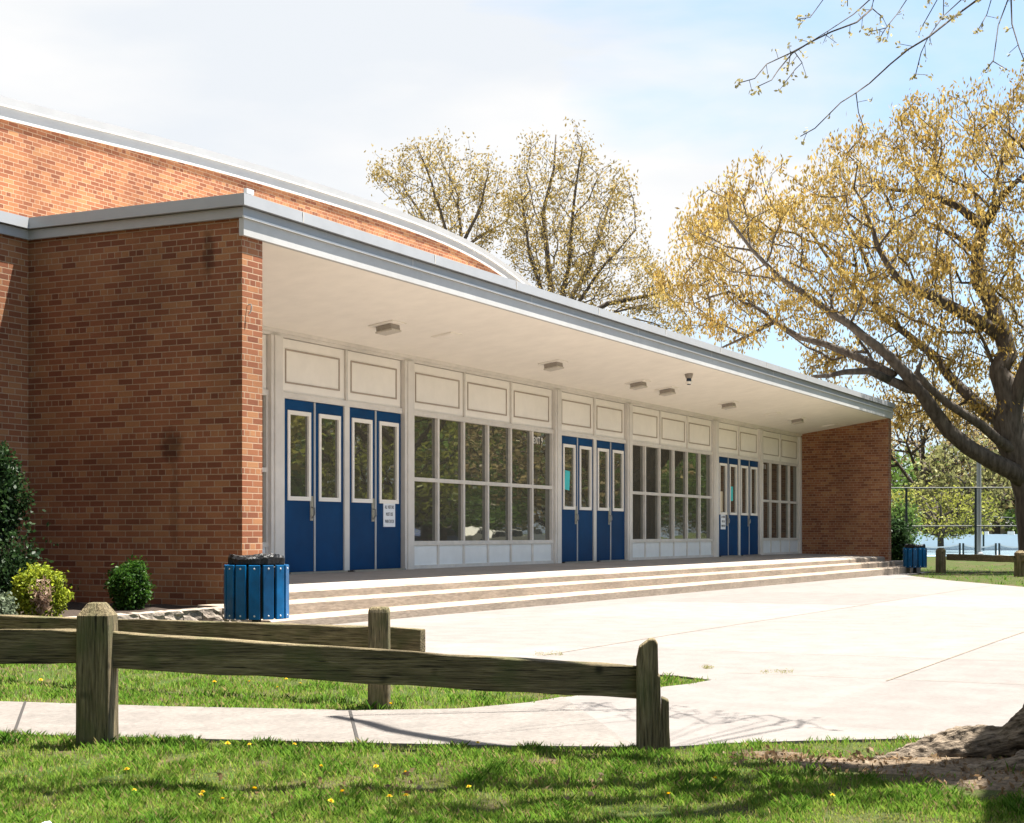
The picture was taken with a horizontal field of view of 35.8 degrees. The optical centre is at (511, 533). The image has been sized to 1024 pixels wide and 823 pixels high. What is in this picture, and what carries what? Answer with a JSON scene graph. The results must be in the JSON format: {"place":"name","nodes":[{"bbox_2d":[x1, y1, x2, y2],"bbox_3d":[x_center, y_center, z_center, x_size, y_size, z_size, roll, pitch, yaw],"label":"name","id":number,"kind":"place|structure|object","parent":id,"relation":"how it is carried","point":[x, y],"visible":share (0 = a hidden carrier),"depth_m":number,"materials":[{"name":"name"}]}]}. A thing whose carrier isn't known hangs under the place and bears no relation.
{"place":"outdoors","nodes":[
{"label":"outdoors","id":0,"kind":"place"},
{"bbox_2d":[13,602,196,616],"bbox_3d":[-6.190,0.782,13.331,3.270,0.030,9.420,0,0,26],"label":"mulch bed","id":1,"kind":"object","parent":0,"point":[74,608],"visible":0.19,"depth_m":16.65,"materials":[{"name":"brown soil"}]},
{"bbox_2d":[0,591,19,614],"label":"variegated plant","id":2,"kind":"object","parent":1,"relation":"on","point":[6,607],"visible":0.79,"depth_m":14.27,"materials":[{"name":"green plant"}]},
{"bbox_2d":[0,440,80,609],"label":"holly shrub","id":3,"kind":"object","parent":1,"relation":"on","point":[11,509],"visible":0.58,"depth_m":16.37,"materials":[{"name":"green plant"}]},
{"bbox_2d":[6,562,74,616],"bbox_3d":[-4.386,0.558,14.769,0.608,0.589,0.615,0,0,26],"label":"box bush","id":4,"kind":"object","parent":1,"relation":"on","point":[39,591],"visible":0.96,"depth_m":14.62,"materials":[{"name":"green plant"}]},
{"bbox_2d":[101,554,156,610],"bbox_3d":[-3.951,0.519,16.307,0.520,0.617,0.511,0,0,-40],"label":"box bush","id":5,"kind":"object","parent":1,"relation":"on","point":[129,587],"visible":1,"depth_m":16.20,"materials":[{"name":"green plant"}]},
{"bbox_2d":[0,697,630,749],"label":"sidewalk","id":6,"kind":"structure","parent":0,"point":[562,720],"depth_m":8.20,"materials":[{"name":"concrete"}]},
{"bbox_2d":[0,663,708,709],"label":"grass","id":7,"kind":"structure","parent":0,"point":[198,697],"depth_m":9.73,"materials":[{"name":"green plant"}]},
{"bbox_2d":[0,556,1023,822],"bbox_3d":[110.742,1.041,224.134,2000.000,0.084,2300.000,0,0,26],"label":"ground","id":8,"kind":"structure","parent":0,"point":[970,574],"depth_m":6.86,"materials":[{"name":"green plant"}]},
{"bbox_2d":[69,606,247,621],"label":"retaining wall","id":9,"kind":"structure","parent":8,"relation":"on","point":[206,614],"depth_m":15.35,"materials":[{"name":"stone"}]},
{"bbox_2d":[0,606,424,709],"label":"wooden fence","id":10,"kind":"object","parent":8,"relation":"on","point":[378,632],"visible":0.64,"depth_m":9.52,"materials":[{"name":"brown wood"}]},
{"bbox_2d":[0,602,670,752],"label":"wooden fence","id":11,"kind":"object","parent":8,"relation":"on","point":[97,647],"visible":0.84,"depth_m":7.37,"materials":[{"name":"brown wood"}]},
{"bbox_2d":[364,126,519,252],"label":"maple tree","id":12,"kind":"object","parent":8,"relation":"on","point":[484,181],"visible":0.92,"depth_m":59.47,"materials":[{"name":"yellow plant"}]},
{"bbox_2d":[0,95,920,624],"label":"school building","id":13,"kind":"structure","parent":8,"relation":"on","point":[206,371],"depth_m":23.80,"materials":[{"name":"brick"}]},
{"bbox_2d":[262,389,268,553],"bbox_3d":[-4.158,-0.700,20.102,0.095,2.534,3.580,0,0,26],"label":"window","id":14,"kind":"structure","parent":13,"relation":"in","point":[265,393],"depth_m":21.66,"materials":[{"name":"metal"}]},
{"bbox_2d":[285,399,315,571],"bbox_3d":[-2.985,-0.669,22.391,0.121,2.417,0.784,0,0,26],"label":"door","id":15,"kind":"structure","parent":13,"relation":"in","point":[300,416],"depth_m":22.42,"materials":[{"name":"blue paint"}]},
{"bbox_2d":[316,403,342,570],"bbox_3d":[-2.671,-0.669,23.091,0.063,2.417,0.742,0,0,26],"label":"door","id":16,"kind":"structure","parent":13,"relation":"in","point":[329,418],"depth_m":23.09,"materials":[{"name":"blue paint"}]},
{"bbox_2d":[350,407,376,569],"bbox_3d":[-2.241,-0.669,23.897,0.121,2.417,0.784,0,0,26],"label":"door","id":17,"kind":"structure","parent":13,"relation":"in","point":[363,422],"depth_m":23.93,"materials":[{"name":"blue paint"}]},
{"bbox_2d":[368,320,406,335],"bbox_3d":[-1.757,-2.906,22.496,0.400,0.124,0.400,-10,-4,26],"label":"ceiling light","id":18,"kind":"object","parent":13,"relation":"attached to","point":[386,328],"visible":1,"depth_m":22.40,"materials":[{"name":"paint"}]},
{"bbox_2d":[383,503,394,526],"bbox_3d":[-1.903,-0.290,24.597,0.011,0.370,0.350,0,0,26],"label":"door notice","id":19,"kind":"object","parent":13,"relation":"attached to","point":[388,515],"depth_m":24.57,"materials":[{"name":"white paper"}]},
{"bbox_2d":[377,411,400,568],"bbox_3d":[-1.927,-0.669,24.597,0.063,2.417,0.742,0,0,26],"label":"door","id":20,"kind":"structure","parent":13,"relation":"in","point":[388,424],"depth_m":24.61,"materials":[{"name":"blue paint"}]},
{"bbox_2d":[431,332,461,339],"bbox_3d":[-0.983,-2.970,23.854,0.340,0.025,0.340,-10,-4,26],"label":"access panel","id":21,"kind":"object","parent":13,"relation":"attached to","point":[447,335],"visible":1,"depth_m":23.79,"materials":[{"name":"paint"}]},
{"bbox_2d":[414,410,553,568],"bbox_3d":[-0.440,-0.700,27.628,0.095,2.534,5.350,0,0,26],"label":"window","id":22,"kind":"structure","parent":13,"relation":"in","point":[483,489],"depth_m":27.43,"materials":[{"name":"glass"}]},
{"bbox_2d":[538,359,567,371],"bbox_3d":[0.719,-2.906,27.508,0.400,0.124,0.400,-10,-4,26],"label":"ceiling light","id":23,"kind":"object","parent":13,"relation":"attached to","point":[553,365],"visible":1,"depth_m":27.41,"materials":[{"name":"metal"}]},
{"bbox_2d":[565,470,569,489],"bbox_3d":[1.067,-1.030,30.639,0.004,0.388,0.252,0,0,26],"label":"paper note","id":24,"kind":"object","parent":13,"relation":"attached to","point":[567,478],"visible":1,"depth_m":30.65,"materials":[{"name":"teal paper"}]},
{"bbox_2d":[562,436,578,561],"bbox_3d":[1.121,-0.669,30.701,0.121,2.417,0.784,0,0,26],"label":"door","id":25,"kind":"structure","parent":13,"relation":"in","point":[570,516],"depth_m":30.76,"materials":[{"name":"blue paint"}]},
{"bbox_2d":[578,438,592,560],"bbox_3d":[1.435,-0.669,31.402,0.063,2.417,0.742,0,0,26],"label":"door","id":26,"kind":"structure","parent":13,"relation":"in","point":[585,446],"depth_m":31.41,"materials":[{"name":"blue paint"}]},
{"bbox_2d":[597,440,611,559],"bbox_3d":[1.866,-0.669,32.208,0.121,2.417,0.784,0,0,26],"label":"door","id":27,"kind":"structure","parent":13,"relation":"in","point":[604,517],"depth_m":32.27,"materials":[{"name":"blue paint"}]},
{"bbox_2d":[611,442,624,559],"bbox_3d":[2.179,-0.669,32.908,0.063,2.417,0.742,0,0,26],"label":"door","id":28,"kind":"structure","parent":13,"relation":"in","point":[617,449],"depth_m":32.93,"materials":[{"name":"blue paint"}]},
{"bbox_2d":[625,379,650,389],"bbox_3d":[2.473,-2.906,31.058,0.400,0.124,0.400,-10,-4,26],"label":"ceiling light","id":29,"kind":"object","parent":13,"relation":"attached to","point":[637,384],"visible":1,"depth_m":30.96,"materials":[{"name":"metal"}]},
{"bbox_2d":[654,386,678,395],"bbox_3d":[3.177,-2.906,32.483,0.400,0.124,0.400,-10,-4,26],"label":"ceiling light","id":30,"kind":"object","parent":13,"relation":"attached to","point":[667,391],"visible":1,"depth_m":32.38,"materials":[{"name":"metal"}]},
{"bbox_2d":[633,441,712,559],"bbox_3d":[3.634,-0.700,35.872,0.095,2.534,5.240,0,0,26],"label":"window","id":31,"kind":"structure","parent":13,"relation":"in","point":[672,486],"depth_m":35.80,"materials":[{"name":"metal"}]},
{"bbox_2d":[685,373,692,384],"bbox_3d":[3.445,-3.006,30.901,0.166,0.215,0.170,0,0,26],"label":"security camera","id":32,"kind":"object","parent":13,"relation":"attached to","point":[688,376],"visible":1,"depth_m":30.85,"materials":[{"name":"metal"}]},
{"bbox_2d":[720,491,722,511],"bbox_3d":[5.122,-0.785,38.848,0.004,0.500,0.200,0,0,26],"label":"paper note","id":33,"kind":"object","parent":13,"relation":"attached to","point":[721,501],"visible":1,"depth_m":38.86,"materials":[{"name":"beige paper"}]},
{"bbox_2d":[721,515,725,528],"bbox_3d":[5.181,-0.290,38.934,0.011,0.370,0.350,0,0,26],"label":"door notice","id":34,"kind":"object","parent":13,"relation":"attached to","point":[723,521],"depth_m":38.95,"materials":[{"name":"white paper"}]},
{"bbox_2d":[719,457,729,555],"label":"door","id":35,"kind":"structure","parent":13,"relation":"in","point":[723,461],"depth_m":39.05,"materials":[{"name":"blue paint"}]},
{"bbox_2d":[717,401,738,409],"bbox_3d":[4.918,-2.906,36.007,0.400,0.124,0.400,-10,-4,26],"label":"ceiling light","id":36,"kind":"object","parent":13,"relation":"attached to","point":[728,405],"visible":1,"depth_m":35.90,"materials":[{"name":"metal"}]},
{"bbox_2d":[729,458,737,554],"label":"door","id":37,"kind":"structure","parent":13,"relation":"in","point":[733,463],"depth_m":39.72,"materials":[{"name":"blue paint"}]},
{"bbox_2d":[740,459,750,554],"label":"door","id":38,"kind":"structure","parent":13,"relation":"in","point":[745,520],"depth_m":40.51,"materials":[{"name":"blue paint"}]},
{"bbox_2d":[750,461,757,554],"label":"door","id":39,"kind":"structure","parent":13,"relation":"in","point":[753,464],"depth_m":41.19,"materials":[{"name":"blue paint"}]},
{"bbox_2d":[763,459,798,554],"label":"window","id":40,"kind":"structure","parent":13,"relation":"in","point":[780,479],"depth_m":43.26,"materials":[{"name":"metal"}]},
{"bbox_2d":[788,417,806,424],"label":"ceiling light","id":41,"kind":"object","parent":13,"relation":"attached to","point":[799,420],"visible":1,"depth_m":40.87,"materials":[{"name":"metal"}]},
{"bbox_2d":[24,742,1023,807],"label":"leaf litter","id":42,"kind":"object","parent":8,"relation":"on","point":[775,756],"visible":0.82,"depth_m":6.71,"materials":[{"name":"plant"}]},
{"bbox_2d":[490,116,694,336],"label":"maple tree","id":43,"kind":"object","parent":8,"relation":"on","point":[583,274],"visible":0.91,"depth_m":57.34,"materials":[{"name":"yellow plant"}]},
{"bbox_2d":[748,751,804,757],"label":"bare soil","id":44,"kind":"structure","parent":8,"relation":"on","point":[761,753],"depth_m":7.12,"materials":[{"name":"brown soil"}]},
{"bbox_2d":[644,67,1023,550],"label":"oak tree","id":45,"kind":"object","parent":8,"relation":"on","point":[1004,433],"visible":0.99,"depth_m":44.35,"materials":[{"name":"yellow plant"}]},
{"bbox_2d":[777,757,906,767],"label":"bare soil","id":46,"kind":"structure","parent":8,"relation":"on","point":[850,764],"depth_m":6.82,"materials":[{"name":"brown soil"}]},
{"bbox_2d":[734,0,1023,770],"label":"street tree","id":47,"kind":"object","parent":8,"relation":"on","point":[1006,740],"visible":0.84,"depth_m":7.02,"materials":[{"name":"brown plant"}]},
{"bbox_2d":[891,515,915,560],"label":"dark shrub","id":48,"kind":"object","parent":8,"relation":"on","point":[898,532],"visible":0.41,"depth_m":47.50,"materials":[{"name":"green plant"}]},
{"bbox_2d":[891,491,927,544],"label":"bush","id":49,"kind":"object","parent":8,"relation":"on","point":[898,510],"visible":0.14,"depth_m":83.29,"materials":[{"name":"green plant"}]},
{"bbox_2d":[891,440,960,523],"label":"tree","id":50,"kind":"object","parent":8,"relation":"on","point":[895,475],"visible":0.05,"depth_m":137.33,"materials":[{"name":"green plant"}]},
{"bbox_2d":[891,444,971,529],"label":"tree","id":51,"kind":"object","parent":8,"relation":"on","point":[911,464],"visible":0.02,"depth_m":167.65,"materials":[{"name":"green plant"}]},
{"bbox_2d":[887,377,999,533],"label":"tree","id":52,"kind":"object","parent":8,"relation":"on","point":[919,445],"visible":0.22,"depth_m":117.50,"materials":[{"name":"green plant"}]},
{"bbox_2d":[869,757,1021,776],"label":"bare soil","id":53,"kind":"structure","parent":8,"relation":"on","point":[936,770],"depth_m":6.72,"materials":[{"name":"brown soil"}]},
{"bbox_2d":[891,479,1000,546],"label":"tree","id":54,"kind":"object","parent":8,"relation":"on","point":[963,512],"visible":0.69,"depth_m":91.51,"materials":[{"name":"green plant"}]},
{"bbox_2d":[891,487,1016,554],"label":"chain link fence","id":55,"kind":"object","parent":8,"relation":"on","point":[975,525],"visible":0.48,"depth_m":72.98,"materials":[{"name":"black metal"}]},
{"bbox_2d":[907,425,1013,533],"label":"tree","id":56,"kind":"object","parent":8,"relation":"on","point":[947,475],"visible":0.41,"depth_m":107.13,"materials":[{"name":"green plant"}]},
{"bbox_2d":[910,392,1014,533],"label":"tree","id":57,"kind":"object","parent":8,"relation":"on","point":[996,530],"visible":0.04,"depth_m":124.83,"materials":[{"name":"green plant"}]},
{"bbox_2d":[912,531,1017,549],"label":"court wall","id":58,"kind":"structure","parent":8,"relation":"on","point":[1009,538],"depth_m":101.00,"materials":[{"name":"blue metal"}]},
{"bbox_2d":[911,564,1023,586],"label":"grass","id":59,"kind":"structure","parent":8,"relation":"on","point":[991,581],"depth_m":40.04,"materials":[{"name":"green plant"}]},
{"bbox_2d":[935,548,1023,576],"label":"wooden fence","id":60,"kind":"object","parent":8,"relation":"on","point":[1016,558],"visible":0.91,"depth_m":41.30,"materials":[{"name":"brown wood"}]},
{"bbox_2d":[937,769,1023,791],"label":"bare soil","id":61,"kind":"structure","parent":8,"relation":"on","point":[983,782],"depth_m":6.35,"materials":[{"name":"brown soil"}]},
{"bbox_2d":[966,468,1016,533],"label":"tree","id":62,"kind":"object","parent":8,"relation":"on","point":[1008,513],"visible":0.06,"depth_m":149.53,"materials":[{"name":"green plant"}]},
{"bbox_2d":[981,518,1015,533],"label":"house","id":63,"kind":"structure","parent":8,"relation":"on","point":[1002,531],"depth_m":150.00,"materials":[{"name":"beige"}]},
{"bbox_2d":[1000,503,1016,530],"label":"tree","id":64,"kind":"object","parent":8,"relation":"on","point":[1008,516],"visible":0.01,"depth_m":175.89,"materials":[{"name":"green plant"}]},
{"bbox_2d":[0,0,1023,500],"label":"sky","id":65,"kind":"structure","parent":0,"point":[298,88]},
{"bbox_2d":[333,572,1023,748],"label":"plaza","id":66,"kind":"structure","parent":0,"point":[797,704],"depth_m":13.48,"materials":[{"name":"concrete"}]},
{"bbox_2d":[224,553,288,621],"bbox_3d":[-2.503,0.594,15.550,0.633,0.803,0.634,0,0,26],"label":"litter bin","id":67,"kind":"object","parent":66,"relation":"on","point":[256,587],"visible":0.98,"depth_m":15.30,"materials":[{"name":"blue plastic"}]},
{"bbox_2d":[535,651,792,673],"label":"weeds","id":68,"kind":"object","parent":66,"relation":"on","point":[709,666],"visible":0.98,"depth_m":11.56,"materials":[{"name":"green plant"}]},
{"bbox_2d":[425,579,1021,683],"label":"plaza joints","id":69,"kind":"object","parent":66,"relation":"on","point":[833,654],"visible":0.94,"depth_m":13.79,"materials":[{"name":"concrete"}]},
{"bbox_2d":[903,544,926,573],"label":"litter bin","id":70,"kind":"object","parent":66,"relation":"on","point":[914,556],"visible":0.98,"depth_m":42.36,"materials":[{"name":"blue plastic"}]},
{"label":"court surface","id":71,"kind":"structure","parent":0,"visible":0},
{"bbox_2d":[915,543,960,554],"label":"tennis net","id":72,"kind":"object","parent":71,"relation":"on","point":[954,549],"visible":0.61,"depth_m":79.03,"materials":[{"name":"black"}]},
{"bbox_2d":[937,516,1012,546],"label":"chain link fence","id":73,"kind":"object","parent":71,"relation":"on","point":[982,531],"visible":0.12,"depth_m":97.99,"materials":[{"name":"black metal"}]},
{"bbox_2d":[962,543,996,554],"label":"tennis net","id":74,"kind":"object","parent":71,"relation":"on","point":[985,550],"visible":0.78,"depth_m":79.03,"materials":[{"name":"black"}]},
{"bbox_2d":[977,462,982,554],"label":"light pole","id":75,"kind":"object","parent":71,"relation":"on","point":[979,552],"visible":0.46,"depth_m":74.90,"materials":[{"name":"grey metal"}]},
{"bbox_2d":[998,543,1017,554],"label":"tennis net","id":76,"kind":"object","parent":71,"relation":"on","point":[1005,550],"visible":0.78,"depth_m":79.03,"materials":[{"name":"black"}]}
]}

